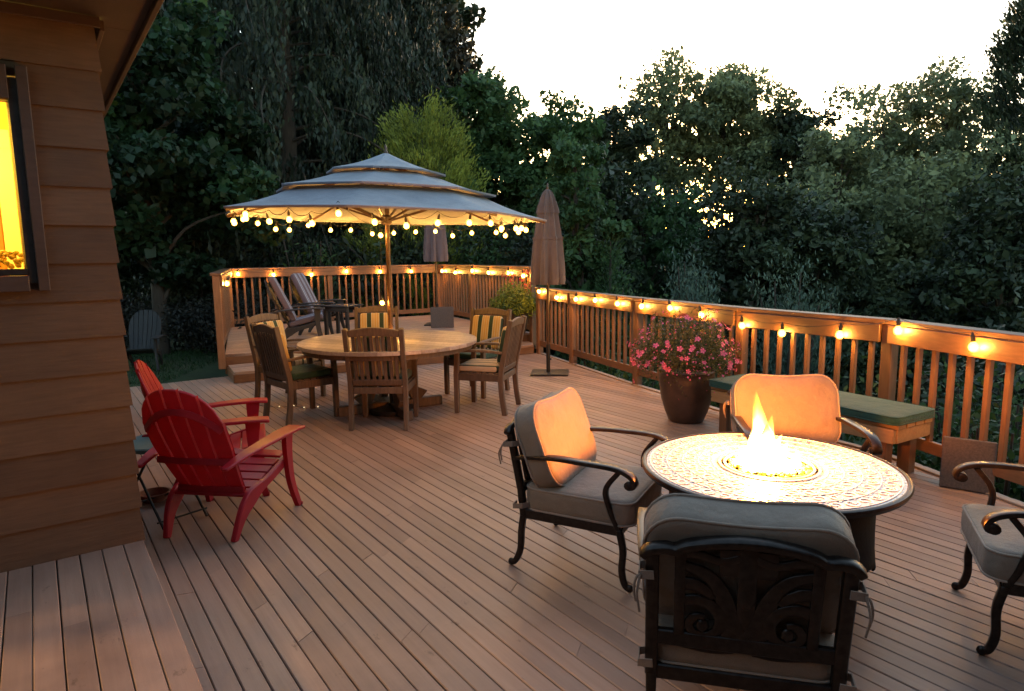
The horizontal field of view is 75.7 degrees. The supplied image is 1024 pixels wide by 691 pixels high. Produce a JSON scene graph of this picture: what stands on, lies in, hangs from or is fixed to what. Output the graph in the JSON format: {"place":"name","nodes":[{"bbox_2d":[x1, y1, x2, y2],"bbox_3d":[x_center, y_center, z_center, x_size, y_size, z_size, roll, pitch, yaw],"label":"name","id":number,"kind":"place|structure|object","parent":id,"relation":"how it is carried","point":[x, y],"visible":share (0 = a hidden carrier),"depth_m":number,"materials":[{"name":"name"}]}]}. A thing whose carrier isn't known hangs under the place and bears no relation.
{"place":"outdoors","nodes":[
{"label":"outdoors","id":0,"kind":"place"},
{"bbox_2d":[127,348,230,386],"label":"lawn grass","id":1,"kind":"structure","parent":0,"point":[178,357],"depth_m":12.32,"materials":[{"name":"green plant"}]},
{"bbox_2d":[126,269,927,458],"bbox_3d":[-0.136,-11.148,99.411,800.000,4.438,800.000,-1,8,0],"label":"ground","id":2,"kind":"structure","parent":0,"point":[211,370],"depth_m":11.62,"materials":[{"name":"green plant"}]},
{"bbox_2d":[0,0,163,572],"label":"house","id":3,"kind":"structure","parent":2,"relation":"on","point":[69,471],"depth_m":3.08,"materials":[{"name":"paint"}]},
{"bbox_2d":[0,250,23,268],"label":"yellow flowers","id":4,"kind":"object","parent":3,"relation":"on","point":[10,255],"visible":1,"depth_m":3.03,"materials":[{"name":"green plant"}]},
{"bbox_2d":[0,63,50,291],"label":"window","id":5,"kind":"structure","parent":3,"relation":"in","point":[14,91],"depth_m":2.92,"materials":[{"name":"paint"}]},
{"bbox_2d":[123,310,165,371],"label":"adirondack chair","id":6,"kind":"object","parent":2,"relation":"on","point":[150,317],"visible":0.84,"depth_m":11.61,"materials":[{"name":"grey wood"}]},
{"bbox_2d":[120,285,194,348],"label":"hedge","id":7,"kind":"object","parent":2,"relation":"on","point":[128,314],"visible":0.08,"depth_m":13.91,"materials":[{"name":"green plant"}]},
{"bbox_2d":[114,0,246,304],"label":"maple tree","id":8,"kind":"object","parent":2,"relation":"on","point":[127,288],"depth_m":18.64,"materials":[{"name":"green plant"}]},
{"bbox_2d":[121,228,277,345],"bbox_3d":[-7.525,-1.618,16.236,3.956,3.284,4.025,-1,8,0],"label":"dark shrub","id":9,"kind":"object","parent":2,"relation":"on","point":[192,285],"visible":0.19,"depth_m":15.60,"materials":[{"name":"green plant"}]},
{"bbox_2d":[127,48,273,305],"bbox_3d":[-16.002,-10.542,28.517,12.058,19.427,13.642,-1,8,0],"label":"tall tree","id":10,"kind":"object","parent":2,"relation":"on","point":[189,145],"depth_m":29.32,"materials":[{"name":"green plant"}]},
{"bbox_2d":[104,0,302,355],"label":"maple tree","id":11,"kind":"object","parent":2,"relation":"on","point":[146,169],"visible":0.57,"depth_m":12.78,"materials":[{"name":"green plant"}]},
{"bbox_2d":[128,287,315,355],"bbox_3d":[-5.934,-0.541,14.045,4.046,1.489,3.947,-1,8,0],"label":"hedge","id":12,"kind":"object","parent":2,"relation":"on","point":[207,331],"visible":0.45,"depth_m":13.41,"materials":[{"name":"green plant"}]},
{"bbox_2d":[221,0,325,261],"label":"tall tree","id":13,"kind":"object","parent":2,"relation":"on","point":[264,111],"depth_m":30.40,"materials":[{"name":"green plant"}]},
{"bbox_2d":[120,0,469,347],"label":"weeping conifer","id":14,"kind":"object","parent":2,"relation":"on","point":[269,29],"visible":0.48,"depth_m":16.46,"materials":[{"name":"green plant"}]},
{"bbox_2d":[233,222,376,320],"bbox_3d":[-4.931,-1.568,16.350,3.980,2.995,3.632,-1,8,0],"label":"dark shrub","id":15,"kind":"object","parent":2,"relation":"on","point":[335,285],"visible":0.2,"depth_m":15.87,"materials":[{"name":"green plant"}]},
{"bbox_2d":[242,0,370,294],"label":"tall tree","id":16,"kind":"object","parent":2,"relation":"on","point":[312,145],"depth_m":26.87,"materials":[{"name":"green plant"}]},
{"bbox_2d":[283,229,341,320],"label":"leafy branch shrub","id":17,"kind":"object","parent":2,"relation":"on","point":[320,261],"visible":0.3,"depth_m":14.39,"materials":[{"name":"green plant"}]},
{"bbox_2d":[301,1,469,228],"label":"plum tree","id":18,"kind":"object","parent":2,"relation":"on","point":[451,10],"visible":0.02,"depth_m":25.22,"materials":[{"name":"green plant"}]},
{"bbox_2d":[316,0,483,315],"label":"weeping conifer","id":19,"kind":"object","parent":2,"relation":"on","point":[418,31],"visible":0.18,"depth_m":19.98,"materials":[{"name":"green plant"}]},
{"bbox_2d":[330,227,483,316],"bbox_3d":[-2.477,-1.931,16.874,3.909,3.214,3.540,-1,8,0],"label":"dark shrub","id":20,"kind":"object","parent":2,"relation":"on","point":[399,256],"visible":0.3,"depth_m":16.17,"materials":[{"name":"green plant"}]},
{"bbox_2d":[340,86,500,318],"bbox_3d":[-2.250,-3.371,17.233,5.107,6.402,4.898,-1,8,0],"label":"golden cypress","id":21,"kind":"object","parent":2,"relation":"on","point":[432,130],"visible":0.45,"depth_m":16.45,"materials":[{"name":"green plant"}]},
{"bbox_2d":[405,19,497,231],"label":"plum tree","id":22,"kind":"object","parent":2,"relation":"on","point":[456,61],"visible":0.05,"depth_m":25.49,"materials":[{"name":"green plant"}]},
{"bbox_2d":[432,0,487,128],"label":"tall tree","id":23,"kind":"object","parent":2,"relation":"on","point":[469,14],"visible":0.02,"depth_m":32.97,"materials":[{"name":"green plant"}]},
{"bbox_2d":[454,225,523,319],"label":"leafy branch shrub","id":24,"kind":"object","parent":2,"relation":"on","point":[496,257],"visible":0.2,"depth_m":15.75,"materials":[{"name":"green plant"}]},
{"bbox_2d":[420,64,566,265],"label":"leafy tree","id":25,"kind":"object","parent":2,"relation":"on","point":[491,111],"visible":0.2,"depth_m":21.05,"materials":[{"name":"green plant"}]},
{"bbox_2d":[425,198,568,319],"bbox_3d":[-0.332,-1.816,16.304,3.566,3.820,3.872,7,11,42],"label":"dark shrub","id":26,"kind":"object","parent":2,"relation":"on","point":[520,239],"visible":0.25,"depth_m":15.85,"materials":[{"name":"green plant"}]},
{"bbox_2d":[491,88,606,248],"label":"leafy tree","id":27,"kind":"object","parent":2,"relation":"on","point":[550,129],"visible":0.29,"depth_m":20.73,"materials":[{"name":"green plant"}]},
{"bbox_2d":[520,137,634,366],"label":"young tree","id":28,"kind":"object","parent":2,"relation":"on","point":[582,211],"visible":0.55,"depth_m":13.95,"materials":[{"name":"green plant"}]},
{"bbox_2d":[516,200,644,364],"bbox_3d":[1.417,-1.500,16.817,3.314,4.664,3.079,-7,10,-36],"label":"dark shrub","id":29,"kind":"object","parent":2,"relation":"on","point":[569,278],"visible":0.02,"depth_m":16.44,"materials":[{"name":"green plant"}]},
{"bbox_2d":[524,156,660,365],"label":"understorey tree","id":30,"kind":"object","parent":2,"relation":"on","point":[611,186],"visible":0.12,"depth_m":18.34,"materials":[{"name":"green plant"}]},
{"bbox_2d":[574,343,631,380],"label":"shrub","id":31,"kind":"object","parent":2,"relation":"on","point":[608,370],"visible":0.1,"depth_m":9.39,"materials":[{"name":"green plant"}]},
{"bbox_2d":[584,220,631,377],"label":"young conifer","id":32,"kind":"object","parent":2,"relation":"on","point":[611,264],"visible":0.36,"depth_m":13.84,"materials":[{"name":"green plant"}]},
{"bbox_2d":[567,97,670,266],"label":"broadleaf tree","id":33,"kind":"object","parent":2,"relation":"on","point":[615,118],"visible":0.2,"depth_m":28.59,"materials":[{"name":"green plant"}]},
{"bbox_2d":[579,270,681,381],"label":"blue shrub","id":34,"kind":"object","parent":2,"relation":"on","point":[622,316],"visible":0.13,"depth_m":12.18,"materials":[{"name":"green plant"}]},
{"bbox_2d":[614,356,661,389],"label":"shrub","id":35,"kind":"object","parent":2,"relation":"on","point":[626,376],"visible":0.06,"depth_m":8.38,"materials":[{"name":"green plant"}]},
{"bbox_2d":[605,176,727,388],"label":"understorey tree","id":36,"kind":"object","parent":2,"relation":"on","point":[653,218],"visible":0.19,"depth_m":19.91,"materials":[{"name":"green plant"}]},
{"bbox_2d":[615,42,745,269],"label":"broadleaf tree","id":37,"kind":"object","parent":2,"relation":"on","point":[684,112],"visible":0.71,"depth_m":31.67,"materials":[{"name":"green plant"}]},
{"bbox_2d":[643,179,746,335],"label":"understorey tree","id":38,"kind":"object","parent":2,"relation":"on","point":[703,207],"visible":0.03,"depth_m":22.91,"materials":[{"name":"green plant"}]},
{"bbox_2d":[659,237,735,375],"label":"blue shrub","id":39,"kind":"object","parent":2,"relation":"on","point":[691,287],"visible":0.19,"depth_m":12.90,"materials":[{"name":"green plant"}]},
{"bbox_2d":[710,367,727,407],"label":"shrub","id":40,"kind":"object","parent":2,"relation":"on","point":[713,403],"visible":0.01,"depth_m":7.58,"materials":[{"name":"green plant"}]},
{"bbox_2d":[675,60,808,250],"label":"broadleaf tree","id":41,"kind":"object","parent":2,"relation":"on","point":[740,90],"visible":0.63,"depth_m":31.81,"materials":[{"name":"green plant"}]},
{"bbox_2d":[672,154,843,406],"bbox_3d":[6.475,-1.254,17.365,4.729,7.371,4.846,-1,8,0],"label":"understorey tree","id":42,"kind":"object","parent":2,"relation":"on","point":[755,238],"visible":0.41,"depth_m":16.79,"materials":[{"name":"green plant"}]},
{"bbox_2d":[730,241,859,386],"bbox_3d":[5.291,0.273,12.493,2.161,4.501,2.265,-5,9,-26],"label":"blue shrub","id":43,"kind":"object","parent":2,"relation":"on","point":[800,347],"visible":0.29,"depth_m":12.32,"materials":[{"name":"green plant"}]},
{"bbox_2d":[729,105,864,243],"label":"broadleaf tree","id":44,"kind":"object","parent":2,"relation":"on","point":[799,125],"visible":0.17,"depth_m":30.85,"materials":[{"name":"green plant"}]},
{"bbox_2d":[728,171,897,397],"bbox_3d":[9.298,-1.772,20.883,4.528,7.336,5.207,-5,9,-31],"label":"understorey tree","id":45,"kind":"object","parent":2,"relation":"on","point":[846,194],"visible":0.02,"depth_m":20.00,"materials":[{"name":"green plant"}]},
{"bbox_2d":[748,191,896,395],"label":"understorey tree","id":46,"kind":"object","parent":2,"relation":"on","point":[817,233],"visible":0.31,"depth_m":17.04,"materials":[{"name":"green plant"}]},
{"bbox_2d":[782,88,930,340],"bbox_3d":[11.045,-3.732,23.346,5.852,9.842,6.829,-1,8,0],"label":"broadleaf tree","id":47,"kind":"object","parent":2,"relation":"on","point":[841,154],"visible":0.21,"depth_m":22.64,"materials":[{"name":"green plant"}]},
{"bbox_2d":[820,80,960,308],"bbox_3d":[14.021,-4.460,25.286,6.270,10.932,7.276,6,10,39],"label":"broadleaf tree","id":48,"kind":"object","parent":2,"relation":"on","point":[893,134],"visible":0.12,"depth_m":23.95,"materials":[{"name":"green plant"}]},
{"bbox_2d":[839,356,942,468],"bbox_3d":[3.425,1.276,5.939,1.449,2.450,1.471,-1,8,0],"label":"shrub","id":49,"kind":"object","parent":2,"relation":"on","point":[895,447],"visible":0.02,"depth_m":5.79,"materials":[{"name":"green plant"}]},
{"bbox_2d":[830,142,1021,395],"bbox_3d":[12.453,-1.969,20.339,5.277,8.330,6.247,-1,8,0],"label":"understorey tree","id":50,"kind":"object","parent":2,"relation":"on","point":[906,220],"visible":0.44,"depth_m":19.20,"materials":[{"name":"green plant"}]},
{"bbox_2d":[865,19,1020,304],"bbox_3d":[16.508,-5.480,24.813,6.362,13.051,7.553,-1,8,0],"label":"broadleaf tree","id":51,"kind":"object","parent":2,"relation":"on","point":[950,128],"visible":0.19,"depth_m":24.18,"materials":[{"name":"green plant"}]},
{"bbox_2d":[868,162,1023,391],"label":"understorey tree","id":52,"kind":"object","parent":2,"relation":"on","point":[994,253],"visible":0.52,"depth_m":15.58,"materials":[{"name":"green plant"}]},
{"bbox_2d":[892,306,1023,487],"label":"shrub","id":53,"kind":"object","parent":2,"relation":"on","point":[980,361],"visible":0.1,"depth_m":8.28,"materials":[{"name":"green plant"}]},
{"bbox_2d":[896,131,1023,372],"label":"understorey tree","id":54,"kind":"object","parent":2,"relation":"on","point":[990,153],"visible":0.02,"depth_m":18.59,"materials":[{"name":"green plant"}]},
{"bbox_2d":[907,351,1023,489],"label":"shrub","id":55,"kind":"object","parent":2,"relation":"on","point":[960,405],"visible":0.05,"depth_m":6.96,"materials":[{"name":"green plant"}]},
{"bbox_2d":[914,279,1023,406],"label":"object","id":56,"kind":"object","parent":2,"relation":"on","point":[1016,300],"visible":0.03,"depth_m":9.87,"materials":[{"name":"green plant"}]},
{"bbox_2d":[915,363,1023,501],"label":"shrub","id":57,"kind":"object","parent":2,"relation":"on","point":[1007,485],"visible":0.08,"depth_m":5.14,"materials":[{"name":"green plant"}]},
{"bbox_2d":[924,364,1023,498],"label":"shrub","id":58,"kind":"object","parent":2,"relation":"on","point":[1014,430],"visible":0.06,"depth_m":5.68,"materials":[{"name":"green plant"}]},
{"bbox_2d":[955,0,1023,321],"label":"tall conifer","id":59,"kind":"object","parent":2,"relation":"on","point":[1009,62],"visible":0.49,"depth_m":19.31,"materials":[{"name":"green plant"}]},
{"bbox_2d":[970,103,1023,160],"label":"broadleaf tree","id":60,"kind":"object","parent":2,"relation":"on","point":[1018,131],"visible":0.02,"depth_m":21.73,"materials":[{"name":"green plant"}]},
{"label":"deck framing","id":61,"kind":"structure","parent":2,"relation":"on","visible":0},
{"bbox_2d":[130,353,1023,690],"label":"deck","id":62,"kind":"structure","parent":61,"relation":"on","point":[378,559],"depth_m":3.35,"materials":[{"name":"paint"}]},
{"bbox_2d":[0,563,134,690],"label":"landing riser","id":63,"kind":"object","parent":62,"relation":"on","point":[63,639],"depth_m":2.61,"materials":[{"name":"paint"}]},
{"bbox_2d":[0,540,202,690],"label":"landing","id":64,"kind":"object","parent":63,"relation":"on","point":[157,656],"visible":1,"depth_m":2.57,"materials":[{"name":"paint"}]},
{"bbox_2d":[140,487,170,503],"bbox_3d":[-2.388,1.004,4.396,0.200,0.055,0.200,-1,8,0],"label":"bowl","id":65,"kind":"object","parent":62,"relation":"on","point":[157,493],"visible":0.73,"depth_m":4.42,"materials":[{"name":"ceramic"}]},
{"bbox_2d":[133,435,207,529],"bbox_3d":[-2.190,0.824,4.129,0.531,0.482,0.430,5,10,38],"label":"folding table","id":66,"kind":"object","parent":62,"relation":"on","point":[143,445],"visible":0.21,"depth_m":3.99,"materials":[{"name":"metal"}]},
{"bbox_2d":[133,359,269,496],"bbox_3d":[-2.116,0.555,4.567,0.810,0.977,0.757,-4,8,-21],"label":"adirondack chair","id":67,"kind":"object","parent":62,"relation":"on","point":[252,432],"visible":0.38,"depth_m":4.45,"materials":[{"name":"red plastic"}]},
{"bbox_2d":[137,389,304,541],"bbox_3d":[-1.756,0.649,3.930,0.741,0.956,0.792,0,8,9],"label":"adirondack chair","id":68,"kind":"object","parent":62,"relation":"on","point":[195,450],"visible":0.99,"depth_m":3.73,"materials":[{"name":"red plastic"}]},
{"bbox_2d":[243,312,325,405],"bbox_3d":[-2.535,0.130,7.418,0.660,0.971,0.600,2,8,21],"label":"dining chair","id":69,"kind":"object","parent":62,"relation":"on","point":[263,317],"visible":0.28,"depth_m":7.29,"materials":[{"name":"brown wood"}]},
{"bbox_2d":[250,323,338,425],"bbox_3d":[-2.146,0.244,6.565,0.660,0.971,0.600,-8,11,-43],"label":"dining chair","id":70,"kind":"object","parent":62,"relation":"on","point":[275,359],"visible":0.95,"depth_m":6.42,"materials":[{"name":"brown wood"}]},
{"bbox_2d":[351,306,398,378],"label":"dining chair","id":71,"kind":"object","parent":62,"relation":"on","point":[375,319],"visible":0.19,"depth_m":8.36,"materials":[{"name":"brown wood"}]},
{"bbox_2d":[225,335,535,373],"bbox_3d":[-2.717,-0.130,11.870,4.826,0.240,4.291,-5,9,-27],"label":"platform riser","id":72,"kind":"object","parent":62,"relation":"on","point":[234,360],"visible":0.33,"depth_m":9.12,"materials":[{"name":"brown wood"}]},
{"bbox_2d":[226,315,528,355],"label":"platform","id":73,"kind":"structure","parent":72,"relation":"on","point":[238,343],"depth_m":11.82,"materials":[{"name":"paint"}]},
{"bbox_2d":[264,276,324,337],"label":"adirondack chair","id":74,"kind":"object","parent":73,"relation":"on","point":[295,324],"visible":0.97,"depth_m":9.77,"materials":[{"name":"paint"}]},
{"bbox_2d":[289,273,347,334],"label":"adirondack chair","id":75,"kind":"object","parent":73,"relation":"on","point":[302,291],"visible":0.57,"depth_m":11.13,"materials":[{"name":"paint"}]},
{"bbox_2d":[321,304,362,334],"bbox_3d":[-2.755,-0.392,10.703,0.520,0.539,0.466,2,8,20],"label":"side table","id":76,"kind":"object","parent":73,"relation":"on","point":[337,309],"visible":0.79,"depth_m":10.58,"materials":[{"name":"paint"}]},
{"bbox_2d":[209,264,535,368],"bbox_3d":[-2.765,-0.739,11.752,4.906,1.300,4.416,-5,9,-27],"label":"platform railing","id":77,"kind":"object","parent":73,"relation":"on","point":[479,280],"visible":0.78,"depth_m":13.01,"materials":[{"name":"brown wood"}]},
{"bbox_2d":[226,266,523,284],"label":"string lights","id":78,"kind":"object","parent":77,"relation":"hanging from","point":[228,277],"visible":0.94,"depth_m":12.73,"materials":[{"name":"yellow"}]},
{"bbox_2d":[423,225,447,325],"bbox_3d":[-1.423,-1.646,12.439,0.506,2.509,0.472,-1,8,1],"label":"closed umbrella","id":79,"kind":"object","parent":73,"relation":"on","point":[435,248],"visible":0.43,"depth_m":12.27,"materials":[{"name":"brown fabric"}]},
{"bbox_2d":[430,307,453,327],"bbox_3d":[-1.279,-0.516,12.065,0.420,0.380,0.051,-2,1,-6],"label":"paver","id":80,"kind":"object","parent":73,"relation":"on","point":[442,317],"visible":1,"depth_m":12.04,"materials":[{"name":"concrete"}]},
{"bbox_2d":[487,269,535,333],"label":"potted flowers","id":81,"kind":"object","parent":73,"relation":"on","point":[519,303],"visible":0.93,"depth_m":10.60,"materials":[{"name":"green plant"}]},
{"bbox_2d":[342,327,418,430],"bbox_3d":[-1.228,0.275,6.256,0.600,0.971,0.660,0,8,2],"label":"dining chair","id":82,"kind":"object","parent":62,"relation":"on","point":[378,373],"visible":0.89,"depth_m":6.03,"materials":[{"name":"brown wood"}]},
{"bbox_2d":[227,345,533,382],"bbox_3d":[-1.669,0.206,9.882,4.743,0.105,0.728,-5,9,-29],"label":"platform step riser","id":83,"kind":"object","parent":62,"relation":"on","point":[241,378],"visible":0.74,"depth_m":9.10,"materials":[{"name":"brown wood"}]},
{"bbox_2d":[228,341,532,374],"bbox_3d":[-1.660,0.147,9.818,4.698,0.032,0.677,-5,9,-27],"label":"platform step","id":84,"kind":"object","parent":83,"relation":"on","point":[246,368],"visible":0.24,"depth_m":8.97,"materials":[{"name":"paint"}]},
{"bbox_2d":[223,144,546,416],"bbox_3d":[-1.244,-0.647,6.642,2.955,2.685,2.957,-4,9,-22],"label":"patio umbrella","id":85,"kind":"object","parent":62,"relation":"on","point":[387,185],"visible":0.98,"depth_m":6.00,"materials":[{"name":"fabric"}]},
{"bbox_2d":[232,201,526,325],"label":"string lights","id":86,"kind":"object","parent":85,"relation":"hanging from","point":[372,215],"visible":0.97,"depth_m":6.11,"materials":[{"name":"white glass"}]},
{"bbox_2d":[297,330,476,420],"bbox_3d":[-1.266,0.305,6.845,1.810,0.740,1.810,-1,8,0],"label":"dining table","id":87,"kind":"object","parent":62,"relation":"on","point":[420,344],"visible":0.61,"depth_m":6.56,"materials":[{"name":"brown wood"}]},
{"bbox_2d":[444,308,511,398],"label":"dining chair","id":88,"kind":"object","parent":62,"relation":"on","point":[486,328],"visible":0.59,"depth_m":7.74,"materials":[{"name":"brown wood"}]},
{"bbox_2d":[453,315,526,415],"bbox_3d":[-0.230,0.182,6.838,0.661,0.971,0.600,2,8,16],"label":"dining chair","id":89,"kind":"object","parent":62,"relation":"on","point":[503,366],"visible":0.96,"depth_m":6.66,"materials":[{"name":"brown wood"}]},
{"bbox_2d":[530,183,568,375],"bbox_3d":[0.493,-0.868,8.702,0.504,2.509,0.467,0,8,6],"label":"closed umbrella","id":90,"kind":"object","parent":62,"relation":"on","point":[547,264],"visible":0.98,"depth_m":8.53,"materials":[{"name":"brown fabric"}]},
{"bbox_2d":[498,387,668,592],"bbox_3d":[0.401,0.694,3.463,0.726,0.863,0.683,3,9,28],"label":"patio chair","id":91,"kind":"object","parent":62,"relation":"on","point":[570,480],"visible":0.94,"depth_m":3.28,"materials":[{"name":"brown metal"}]},
{"bbox_2d":[626,304,741,423],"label":"potted flowers","id":92,"kind":"object","parent":62,"relation":"on","point":[685,390],"visible":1,"depth_m":6.09,"materials":[{"name":"pink plant"}]},
{"bbox_2d":[633,493,873,690],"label":"patio chair","id":93,"kind":"object","parent":62,"relation":"on","point":[748,595],"visible":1,"depth_m":1.95,"materials":[{"name":"brown metal"}]},
{"bbox_2d":[641,432,914,571],"bbox_3d":[1.213,0.677,3.125,1.180,0.970,1.180,-1,8,0],"label":"fire table","id":94,"kind":"object","parent":62,"relation":"on","point":[859,490],"visible":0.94,"depth_m":2.98,"materials":[{"name":"brown metal"}]},
{"bbox_2d":[534,287,1023,485],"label":"deck railing","id":95,"kind":"object","parent":62,"relation":"on","point":[953,344],"visible":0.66,"depth_m":5.47,"materials":[{"name":"brown wood"}]},
{"bbox_2d":[538,285,1023,349],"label":"string lights","id":96,"kind":"object","parent":95,"relation":"hanging from","point":[972,335],"visible":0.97,"depth_m":5.54,"materials":[{"name":"yellow"}]},
{"bbox_2d":[540,353,1023,508],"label":"deck edge board","id":97,"kind":"object","parent":62,"relation":"on","point":[1009,500],"visible":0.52,"depth_m":5.41,"materials":[{"name":"paint"}]},
{"bbox_2d":[723,373,882,454],"bbox_3d":[1.639,0.625,3.854,0.683,0.863,0.726,0,8,6],"label":"patio chair","id":98,"kind":"object","parent":62,"relation":"on","point":[806,405],"visible":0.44,"depth_m":3.92,"materials":[{"name":"fabric"}]},
{"bbox_2d":[711,387,932,473],"bbox_3d":[2.378,0.641,5.292,0.465,0.426,1.660,-5,9,-30],"label":"bench","id":99,"kind":"object","parent":62,"relation":"on","point":[904,437],"visible":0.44,"depth_m":4.68,"materials":[{"name":"brown wood"}]},
{"bbox_2d":[709,374,745,389],"bbox_3d":[2.162,0.355,5.618,0.512,0.083,0.842,-5,9,-30],"label":"bench cushion","id":100,"kind":"object","parent":99,"relation":"on","point":[725,382],"visible":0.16,"depth_m":5.77,"materials":[{"name":"green fabric"}]},
{"bbox_2d":[838,390,934,425],"bbox_3d":[2.588,0.450,4.900,0.512,0.079,0.843,-5,9,-30],"label":"bench cushion","id":101,"kind":"object","parent":99,"relation":"on","point":[879,410],"visible":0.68,"depth_m":4.66,"materials":[{"name":"green fabric"}]},
{"bbox_2d":[939,436,997,493],"bbox_3d":[3.046,0.796,4.398,0.300,0.340,0.055,5,1,36],"label":"paver","id":102,"kind":"object","parent":62,"relation":"on","point":[956,451],"visible":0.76,"depth_m":4.38,"materials":[{"name":"concrete"}]},
{"bbox_2d":[951,461,1023,654],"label":"patio chair","id":103,"kind":"object","parent":62,"relation":"on","point":[992,534],"visible":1,"depth_m":2.61,"materials":[{"name":"brown metal"}]},
{"bbox_2d":[459,0,1023,226],"label":"sky","id":104,"kind":"structure","parent":0,"point":[582,47],"materials":[{"name":"white"}]}
]}

